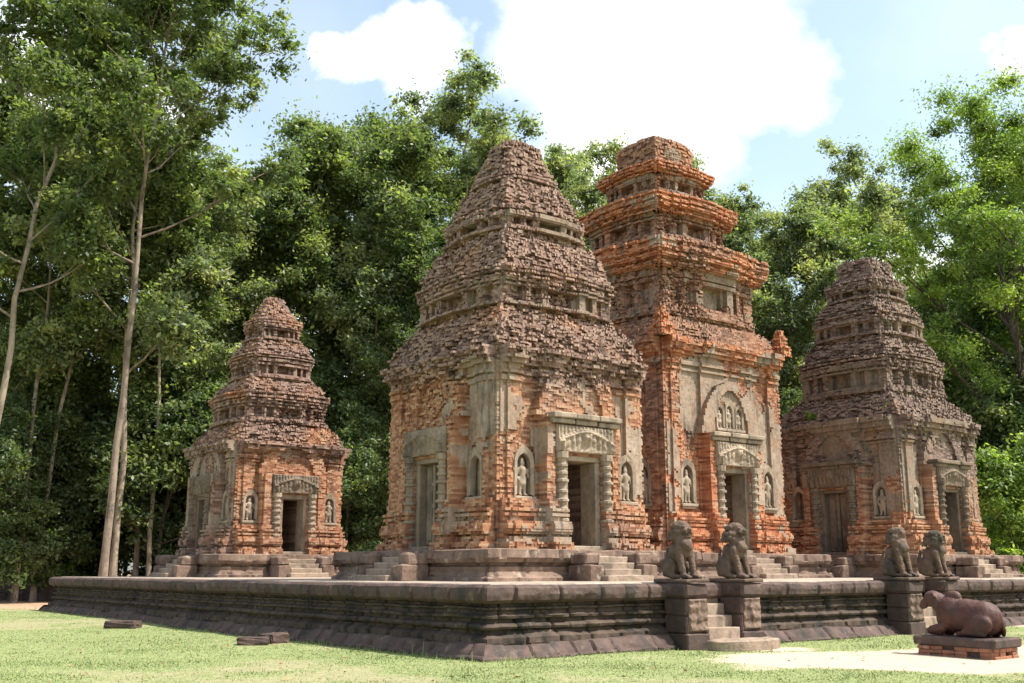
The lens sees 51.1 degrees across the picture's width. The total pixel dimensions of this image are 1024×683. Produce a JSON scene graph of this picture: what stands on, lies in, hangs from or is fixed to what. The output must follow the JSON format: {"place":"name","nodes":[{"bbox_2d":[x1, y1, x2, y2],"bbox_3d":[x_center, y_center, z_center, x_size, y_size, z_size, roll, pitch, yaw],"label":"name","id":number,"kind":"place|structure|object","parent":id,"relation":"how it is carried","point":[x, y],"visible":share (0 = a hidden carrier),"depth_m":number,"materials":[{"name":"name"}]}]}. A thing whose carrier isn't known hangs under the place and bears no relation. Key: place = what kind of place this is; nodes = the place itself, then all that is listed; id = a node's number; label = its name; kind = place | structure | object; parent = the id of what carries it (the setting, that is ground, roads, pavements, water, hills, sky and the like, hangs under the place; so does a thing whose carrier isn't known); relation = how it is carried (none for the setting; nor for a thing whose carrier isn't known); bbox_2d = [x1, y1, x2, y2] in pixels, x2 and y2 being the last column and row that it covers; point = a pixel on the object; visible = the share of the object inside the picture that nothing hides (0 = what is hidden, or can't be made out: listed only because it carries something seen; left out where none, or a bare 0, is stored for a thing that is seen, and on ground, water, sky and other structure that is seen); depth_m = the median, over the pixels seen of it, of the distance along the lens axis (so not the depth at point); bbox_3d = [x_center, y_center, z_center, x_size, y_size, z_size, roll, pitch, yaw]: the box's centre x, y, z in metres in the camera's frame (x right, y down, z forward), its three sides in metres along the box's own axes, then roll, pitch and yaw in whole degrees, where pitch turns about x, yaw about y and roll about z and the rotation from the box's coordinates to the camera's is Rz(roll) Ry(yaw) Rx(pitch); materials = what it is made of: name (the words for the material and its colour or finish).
{"place":"outdoors","nodes":[
{"label":"outdoors","id":0,"kind":"place"},
{"bbox_2d":[2,617,1014,682],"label":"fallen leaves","id":1,"kind":"object","parent":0,"point":[455,664],"visible":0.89,"depth_m":17.85,"materials":[{"name":"brown plant"}]},
{"bbox_2d":[0,574,1023,682],"bbox_3d":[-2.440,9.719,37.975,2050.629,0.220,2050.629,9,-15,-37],"label":"ground","id":2,"kind":"structure","parent":0,"point":[890,659],"depth_m":19.04,"materials":[{"name":"green plant"}]},
{"bbox_2d":[0,178,49,402],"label":"forest tree","id":3,"kind":"object","parent":2,"relation":"on","point":[28,329],"visible":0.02,"depth_m":66.05,"materials":[{"name":"green plant"}]},
{"bbox_2d":[0,580,56,600],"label":"boundary wall","id":4,"kind":"structure","parent":2,"relation":"on","point":[44,594],"depth_m":56.65,"materials":[{"name":"stone"}]},
{"bbox_2d":[0,388,65,592],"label":"understorey tree","id":5,"kind":"object","parent":2,"relation":"on","point":[17,518],"visible":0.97,"depth_m":53.36,"materials":[{"name":"green plant"}]},
{"bbox_2d":[7,87,60,282],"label":"forest tree","id":6,"kind":"object","parent":2,"relation":"on","point":[28,154],"depth_m":81.08,"materials":[{"name":"green plant"}]},
{"bbox_2d":[0,371,102,600],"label":"understorey tree","id":7,"kind":"object","parent":2,"relation":"on","point":[56,535],"visible":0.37,"depth_m":56.27,"materials":[{"name":"green plant"}]},
{"bbox_2d":[20,500,101,590],"bbox_3d":[-24.767,11.174,58.742,4.639,6.040,5.097,8,-14,-33],"label":"shrub","id":8,"kind":"object","parent":2,"relation":"on","point":[72,566],"visible":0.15,"depth_m":58.23,"materials":[{"name":"green plant"}]},
{"bbox_2d":[0,94,125,602],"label":"forest tree","id":9,"kind":"object","parent":2,"relation":"on","point":[81,315],"visible":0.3,"depth_m":56.53,"materials":[{"name":"green plant"}]},
{"bbox_2d":[0,42,129,491],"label":"forest tree","id":10,"kind":"object","parent":2,"relation":"on","point":[6,292],"visible":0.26,"depth_m":58.28,"materials":[{"name":"green plant"}]},
{"bbox_2d":[0,349,134,576],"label":"understorey tree","id":11,"kind":"object","parent":2,"relation":"on","point":[67,496],"visible":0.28,"depth_m":58.40,"materials":[{"name":"green plant"}]},
{"bbox_2d":[0,91,144,575],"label":"forest tree","id":12,"kind":"object","parent":2,"relation":"on","point":[8,326],"depth_m":67.33,"materials":[{"name":"green plant"}]},
{"bbox_2d":[2,91,151,601],"bbox_3d":[-23.440,-0.374,58.106,8.391,28.282,9.056,-6,-13,27],"label":"forest tree","id":13,"kind":"object","parent":2,"relation":"on","point":[51,329],"visible":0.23,"depth_m":57.06,"materials":[{"name":"green plant"}]},
{"bbox_2d":[50,482,109,575],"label":"understorey tree","id":14,"kind":"object","parent":2,"relation":"on","point":[93,511],"visible":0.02,"depth_m":60.89,"materials":[{"name":"green plant"}]},
{"bbox_2d":[0,0,172,421],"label":"forest tree","id":15,"kind":"object","parent":2,"relation":"on","point":[61,78],"visible":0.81,"depth_m":52.13,"materials":[{"name":"green plant"}]},
{"bbox_2d":[64,379,165,575],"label":"understorey tree","id":16,"kind":"object","parent":2,"relation":"on","point":[97,531],"visible":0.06,"depth_m":59.67,"materials":[{"name":"green plant"}]},
{"bbox_2d":[29,131,202,400],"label":"forest tree","id":17,"kind":"object","parent":2,"relation":"on","point":[102,374],"visible":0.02,"depth_m":69.17,"materials":[{"name":"green plant"}]},
{"bbox_2d":[103,620,141,628],"bbox_3d":[-10.867,7.917,29.914,0.891,0.269,0.787,1,-13,-2],"label":"fallen block","id":18,"kind":"object","parent":2,"relation":"on","point":[122,624],"depth_m":29.57,"materials":[{"name":"stone"}]},
{"bbox_2d":[3,0,286,575],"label":"forest tree","id":19,"kind":"object","parent":2,"relation":"on","point":[162,328],"visible":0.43,"depth_m":55.75,"materials":[{"name":"green plant"}]},
{"bbox_2d":[61,339,229,572],"bbox_3d":[-18.436,6.412,57.981,10.890,14.932,10.217,-3,-12,15],"label":"understorey tree","id":20,"kind":"object","parent":2,"relation":"on","point":[137,487],"visible":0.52,"depth_m":56.82,"materials":[{"name":"green plant"}]},
{"bbox_2d":[121,433,187,575],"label":"understorey tree","id":21,"kind":"object","parent":2,"relation":"on","point":[143,564],"visible":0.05,"depth_m":60.64,"materials":[{"name":"green plant"}]},
{"bbox_2d":[67,84,246,575],"bbox_3d":[-20.752,-0.373,60.255,10.529,29.160,10.253,1,-12,-7],"label":"forest tree","id":22,"kind":"object","parent":2,"relation":"on","point":[153,268],"visible":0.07,"depth_m":58.20,"materials":[{"name":"green plant"}]},
{"bbox_2d":[55,183,259,504],"bbox_3d":[-20.528,1.214,63.298,14.017,27.317,14.629,11,-16,-43],"label":"forest tree","id":23,"kind":"object","parent":2,"relation":"on","point":[189,379],"visible":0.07,"depth_m":58.26,"materials":[{"name":"green plant"}]},
{"bbox_2d":[90,123,248,575],"bbox_3d":[-19.099,1.001,57.895,8.207,25.482,8.649,-7,-14,31],"label":"forest tree","id":24,"kind":"object","parent":2,"relation":"on","point":[177,186],"visible":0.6,"depth_m":57.78,"materials":[{"name":"green plant"}]},
{"bbox_2d":[25,0,329,575],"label":"forest tree","id":25,"kind":"object","parent":2,"relation":"on","point":[222,53],"visible":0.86,"depth_m":52.86,"materials":[{"name":"green plant"}]},
{"bbox_2d":[125,362,230,572],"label":"understorey tree","id":26,"kind":"object","parent":2,"relation":"on","point":[168,529],"visible":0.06,"depth_m":57.29,"materials":[{"name":"green plant"}]},
{"bbox_2d":[121,173,298,382],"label":"forest tree","id":27,"kind":"object","parent":2,"relation":"on","point":[240,268],"visible":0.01,"depth_m":70.73,"materials":[{"name":"green plant"}]},
{"bbox_2d":[139,152,291,400],"bbox_3d":[-17.166,1.514,60.803,8.233,25.711,7.628,0,-12,0],"label":"forest tree","id":28,"kind":"object","parent":2,"relation":"on","point":[219,350],"visible":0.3,"depth_m":61.81,"materials":[{"name":"green plant"}]},
{"bbox_2d":[236,636,269,645],"bbox_3d":[-5.688,6.600,23.553,0.712,0.236,0.544,2,-13,-9],"label":"fallen block","id":29,"kind":"object","parent":2,"relation":"on","point":[251,640],"depth_m":23.32,"materials":[{"name":"stone"}]},
{"bbox_2d":[258,632,288,643],"bbox_3d":[-5.382,6.694,24.154,0.515,0.284,0.578,-7,-13,34],"label":"fallen block","id":30,"kind":"object","parent":2,"relation":"on","point":[278,637],"depth_m":24.02,"materials":[{"name":"stone"}]},
{"bbox_2d":[192,119,389,422],"bbox_3d":[-13.883,1.003,67.134,15.706,29.330,15.050,-11,-16,43],"label":"forest tree","id":31,"kind":"object","parent":2,"relation":"on","point":[258,258],"visible":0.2,"depth_m":64.99,"materials":[{"name":"green plant"}]},
{"bbox_2d":[233,116,374,361],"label":"forest tree","id":32,"kind":"object","parent":2,"relation":"on","point":[341,167],"visible":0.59,"depth_m":65.46,"materials":[{"name":"green plant"}]},
{"bbox_2d":[233,95,443,380],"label":"forest tree","id":33,"kind":"object","parent":2,"relation":"on","point":[295,122],"visible":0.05,"depth_m":73.89,"materials":[{"name":"green plant"}]},
{"bbox_2d":[310,354,383,551],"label":"understorey tree","id":34,"kind":"object","parent":2,"relation":"on","point":[327,383],"visible":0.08,"depth_m":61.16,"materials":[{"name":"green plant"}]},
{"bbox_2d":[237,116,457,551],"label":"forest tree","id":35,"kind":"object","parent":2,"relation":"on","point":[360,142],"visible":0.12,"depth_m":65.79,"materials":[{"name":"green plant"}]},
{"bbox_2d":[296,192,420,544],"bbox_3d":[-8.703,2.640,63.003,7.822,24.425,7.247,-1,-12,3],"label":"forest tree","id":36,"kind":"object","parent":2,"relation":"on","point":[360,270],"visible":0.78,"depth_m":63.01,"materials":[{"name":"green plant"}]},
{"bbox_2d":[334,399,389,551],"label":"understorey tree","id":37,"kind":"object","parent":2,"relation":"on","point":[369,489],"visible":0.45,"depth_m":56.90,"materials":[{"name":"green plant"}]},
{"bbox_2d":[337,399,390,547],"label":"understorey tree","id":38,"kind":"object","parent":2,"relation":"on","point":[387,454],"visible":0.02,"depth_m":61.91,"materials":[{"name":"green plant"}]},
{"bbox_2d":[305,122,469,418],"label":"forest tree","id":39,"kind":"object","parent":2,"relation":"on","point":[444,147],"depth_m":78.85,"materials":[{"name":"green plant"}]},
{"bbox_2d":[336,205,454,493],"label":"forest tree","id":40,"kind":"object","parent":2,"relation":"on","point":[408,327],"visible":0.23,"depth_m":61.40,"materials":[{"name":"green plant"}]},
{"bbox_2d":[335,99,468,333],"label":"forest tree","id":41,"kind":"object","parent":2,"relation":"on","point":[412,151],"visible":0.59,"depth_m":65.49,"materials":[{"name":"green plant"}]},
{"bbox_2d":[353,42,557,328],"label":"forest tree","id":42,"kind":"object","parent":2,"relation":"on","point":[446,115],"visible":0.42,"depth_m":69.47,"materials":[{"name":"green plant"}]},
{"bbox_2d":[412,131,506,314],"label":"forest tree","id":43,"kind":"object","parent":2,"relation":"on","point":[458,201],"visible":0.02,"depth_m":80.39,"materials":[{"name":"green plant"}]},
{"bbox_2d":[39,576,1023,661],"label":"stone platform","id":44,"kind":"structure","parent":2,"relation":"on","point":[480,621],"depth_m":23.47,"materials":[{"name":"grey stone"}]},
{"bbox_2d":[151,297,351,576],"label":"brick tower","id":45,"kind":"structure","parent":44,"relation":"on","point":[267,454],"depth_m":40.37,"materials":[{"name":"orange brick"}]},
{"bbox_2d":[654,520,708,582],"bbox_3d":[3.599,4.488,22.900,0.694,1.308,1.016,8,-15,-34],"label":"stone lion","id":46,"kind":"object","parent":44,"relation":"on","point":[678,563],"visible":1,"depth_m":22.73},
{"bbox_2d":[709,522,762,581],"bbox_3d":[4.973,4.711,23.949,0.694,1.310,1.016,10,-16,-40],"label":"stone lion","id":47,"kind":"object","parent":44,"relation":"on","point":[731,559],"visible":1,"depth_m":23.79},
{"bbox_2d":[873,527,924,579],"bbox_3d":[9.998,5.504,27.795,0.732,1.362,1.072,9,-15,-35],"label":"stone lion","id":48,"kind":"object","parent":44,"relation":"on","point":[892,565],"visible":1,"depth_m":27.64},
{"bbox_2d":[917,530,959,579],"bbox_3d":[11.371,5.750,28.842,0.644,1.318,1.035,11,-16,-43],"label":"stone lion","id":49,"kind":"object","parent":44,"relation":"on","point":[931,562],"visible":1,"depth_m":28.70},
{"bbox_2d":[543,138,615,250],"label":"forest tree","id":50,"kind":"object","parent":2,"relation":"on","point":[564,168],"visible":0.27,"depth_m":85.43,"materials":[{"name":"green plant"}]},
{"bbox_2d":[566,133,629,248],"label":"forest tree","id":51,"kind":"object","parent":2,"relation":"on","point":[610,150],"visible":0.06,"depth_m":94.39,"materials":[{"name":"green plant"}]},
{"bbox_2d":[691,149,761,253],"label":"forest tree","id":52,"kind":"object","parent":2,"relation":"on","point":[731,239],"visible":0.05,"depth_m":81.00,"materials":[{"name":"green plant"}]},
{"bbox_2d":[713,179,802,419],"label":"forest tree","id":53,"kind":"object","parent":2,"relation":"on","point":[738,206],"visible":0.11,"depth_m":81.10,"materials":[{"name":"green plant"}]},
{"bbox_2d":[751,262,814,419],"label":"forest tree","id":54,"kind":"object","parent":2,"relation":"on","point":[787,334],"visible":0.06,"depth_m":76.04,"materials":[{"name":"green plant"}]},
{"bbox_2d":[743,204,825,398],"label":"forest tree","id":55,"kind":"object","parent":2,"relation":"on","point":[764,230],"visible":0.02,"depth_m":95.05,"materials":[{"name":"green plant"}]},
{"bbox_2d":[778,382,802,514],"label":"understorey tree","id":56,"kind":"object","parent":2,"relation":"on","point":[790,396],"visible":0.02,"depth_m":66.73,"materials":[{"name":"green plant"}]},
{"bbox_2d":[757,255,830,413],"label":"forest tree","id":57,"kind":"object","parent":2,"relation":"on","point":[806,334],"visible":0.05,"depth_m":79.35,"materials":[{"name":"green plant"}]},
{"bbox_2d":[737,158,934,404],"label":"forest tree","id":58,"kind":"object","parent":2,"relation":"on","point":[800,262],"visible":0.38,"depth_m":78.09,"materials":[{"name":"green plant"}]},
{"bbox_2d":[766,132,969,388],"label":"forest tree","id":59,"kind":"object","parent":2,"relation":"on","point":[852,171],"visible":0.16,"depth_m":85.92,"materials":[{"name":"green plant"}]},
{"bbox_2d":[805,69,1023,433],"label":"forest tree","id":60,"kind":"object","parent":2,"relation":"on","point":[999,222],"visible":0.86,"depth_m":59.58,"materials":[{"name":"green plant"}]},
{"bbox_2d":[913,293,972,389],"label":"forest tree","id":61,"kind":"object","parent":2,"relation":"on","point":[930,312],"visible":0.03,"depth_m":76.60,"materials":[{"name":"green plant"}]},
{"bbox_2d":[906,54,1023,383],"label":"forest tree","id":62,"kind":"object","parent":2,"relation":"on","point":[1009,81],"visible":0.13,"depth_m":68.96,"materials":[{"name":"green plant"}]},
{"bbox_2d":[913,634,1021,659],"bbox_3d":[8.765,5.879,20.623,1.015,0.401,1.696,9,-15,-37],"label":"statue base","id":63,"kind":"object","parent":2,"relation":"on","point":[988,647],"visible":0.95,"depth_m":20.19,"materials":[{"name":"brick"}]},
{"bbox_2d":[920,590,1005,637],"bbox_3d":[8.719,5.282,20.805,0.728,0.861,1.697,9,-15,-37],"label":"bull statue","id":64,"kind":"object","parent":63,"relation":"on","point":[957,614],"visible":1,"depth_m":20.50,"materials":[{"name":"stone"}]},
{"bbox_2d":[923,280,1019,403],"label":"forest tree","id":65,"kind":"object","parent":2,"relation":"on","point":[955,328],"visible":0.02,"depth_m":71.97,"materials":[{"name":"green plant"}]},
{"bbox_2d":[922,226,1023,387],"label":"forest tree","id":66,"kind":"object","parent":2,"relation":"on","point":[979,323],"visible":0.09,"depth_m":69.06,"materials":[{"name":"green plant"}]},
{"bbox_2d":[926,333,1023,554],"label":"understorey tree","id":67,"kind":"object","parent":2,"relation":"on","point":[949,381],"visible":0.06,"depth_m":60.26,"materials":[{"name":"green plant"}]},
{"bbox_2d":[955,350,1023,551],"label":"understorey tree","id":68,"kind":"object","parent":2,"relation":"on","point":[992,411],"visible":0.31,"depth_m":57.45,"materials":[{"name":"green plant"}]},
{"bbox_2d":[974,426,1023,573],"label":"shrub","id":69,"kind":"object","parent":2,"relation":"on","point":[1001,479],"visible":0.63,"depth_m":44.09,"materials":[{"name":"green plant"}]},
{"bbox_2d":[981,511,1020,554],"bbox_3d":[24.167,10.472,53.840,4.522,5.358,4.115,0,-12,-1],"label":"shrub","id":70,"kind":"object","parent":2,"relation":"on","point":[985,526],"visible":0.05,"depth_m":53.76,"materials":[{"name":"green plant"}]},
{"bbox_2d":[983,341,1023,497],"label":"understorey tree","id":71,"kind":"object","parent":2,"relation":"on","point":[1002,373],"depth_m":64.98,"materials":[{"name":"green plant"}]},
{"bbox_2d":[0,606,1023,682],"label":"grass","id":72,"kind":"structure","parent":0,"point":[404,654],"depth_m":18.86,"materials":[{"name":"green plant"}]},
{"bbox_2d":[0,0,1023,570],"label":"sky","id":73,"kind":"structure","parent":0,"point":[753,85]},
{"bbox_2d":[331,139,704,581],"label":"brick tower","id":74,"kind":"structure","parent":0,"point":[514,375],"depth_m":27.82,"materials":[{"name":"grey brick"}]},
{"bbox_2d":[426,464,437,545],"bbox_3d":[-1.971,4.236,27.748,0.190,2.120,0.940,9,-15,-37],"label":"false door","id":75,"kind":"structure","parent":74,"relation":"in","point":[432,470],"depth_m":27.85,"materials":[{"name":"grey stone"}]},
{"bbox_2d":[576,135,833,578],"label":"brick tower","id":76,"kind":"structure","parent":0,"point":[683,281],"depth_m":35.15,"materials":[{"name":"orange brick"}]},
{"bbox_2d":[780,257,1023,577],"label":"brick tower","id":77,"kind":"structure","parent":0,"point":[863,471],"depth_m":38.44,"materials":[{"name":"red brick"},{"name":"grey sandstone"},{"name":"dark sandstone"}]},
{"bbox_2d":[805,411,816,420],"bbox_3d":[11.215,2.776,39.697,0.734,0.452,0.358,-1,-12,5],"label":"weed tuft","id":78,"kind":"object","parent":77,"relation":"on","point":[810,416],"visible":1,"depth_m":39.66,"materials":[{"name":"green plant"}]},
{"bbox_2d":[828,493,848,551],"bbox_3d":[11.693,6.460,38.156,0.190,2.070,0.940,9,-15,-37],"label":"false door","id":79,"kind":"structure","parent":77,"relation":"in","point":[839,534],"depth_m":38.17,"materials":[{"name":"wood"}]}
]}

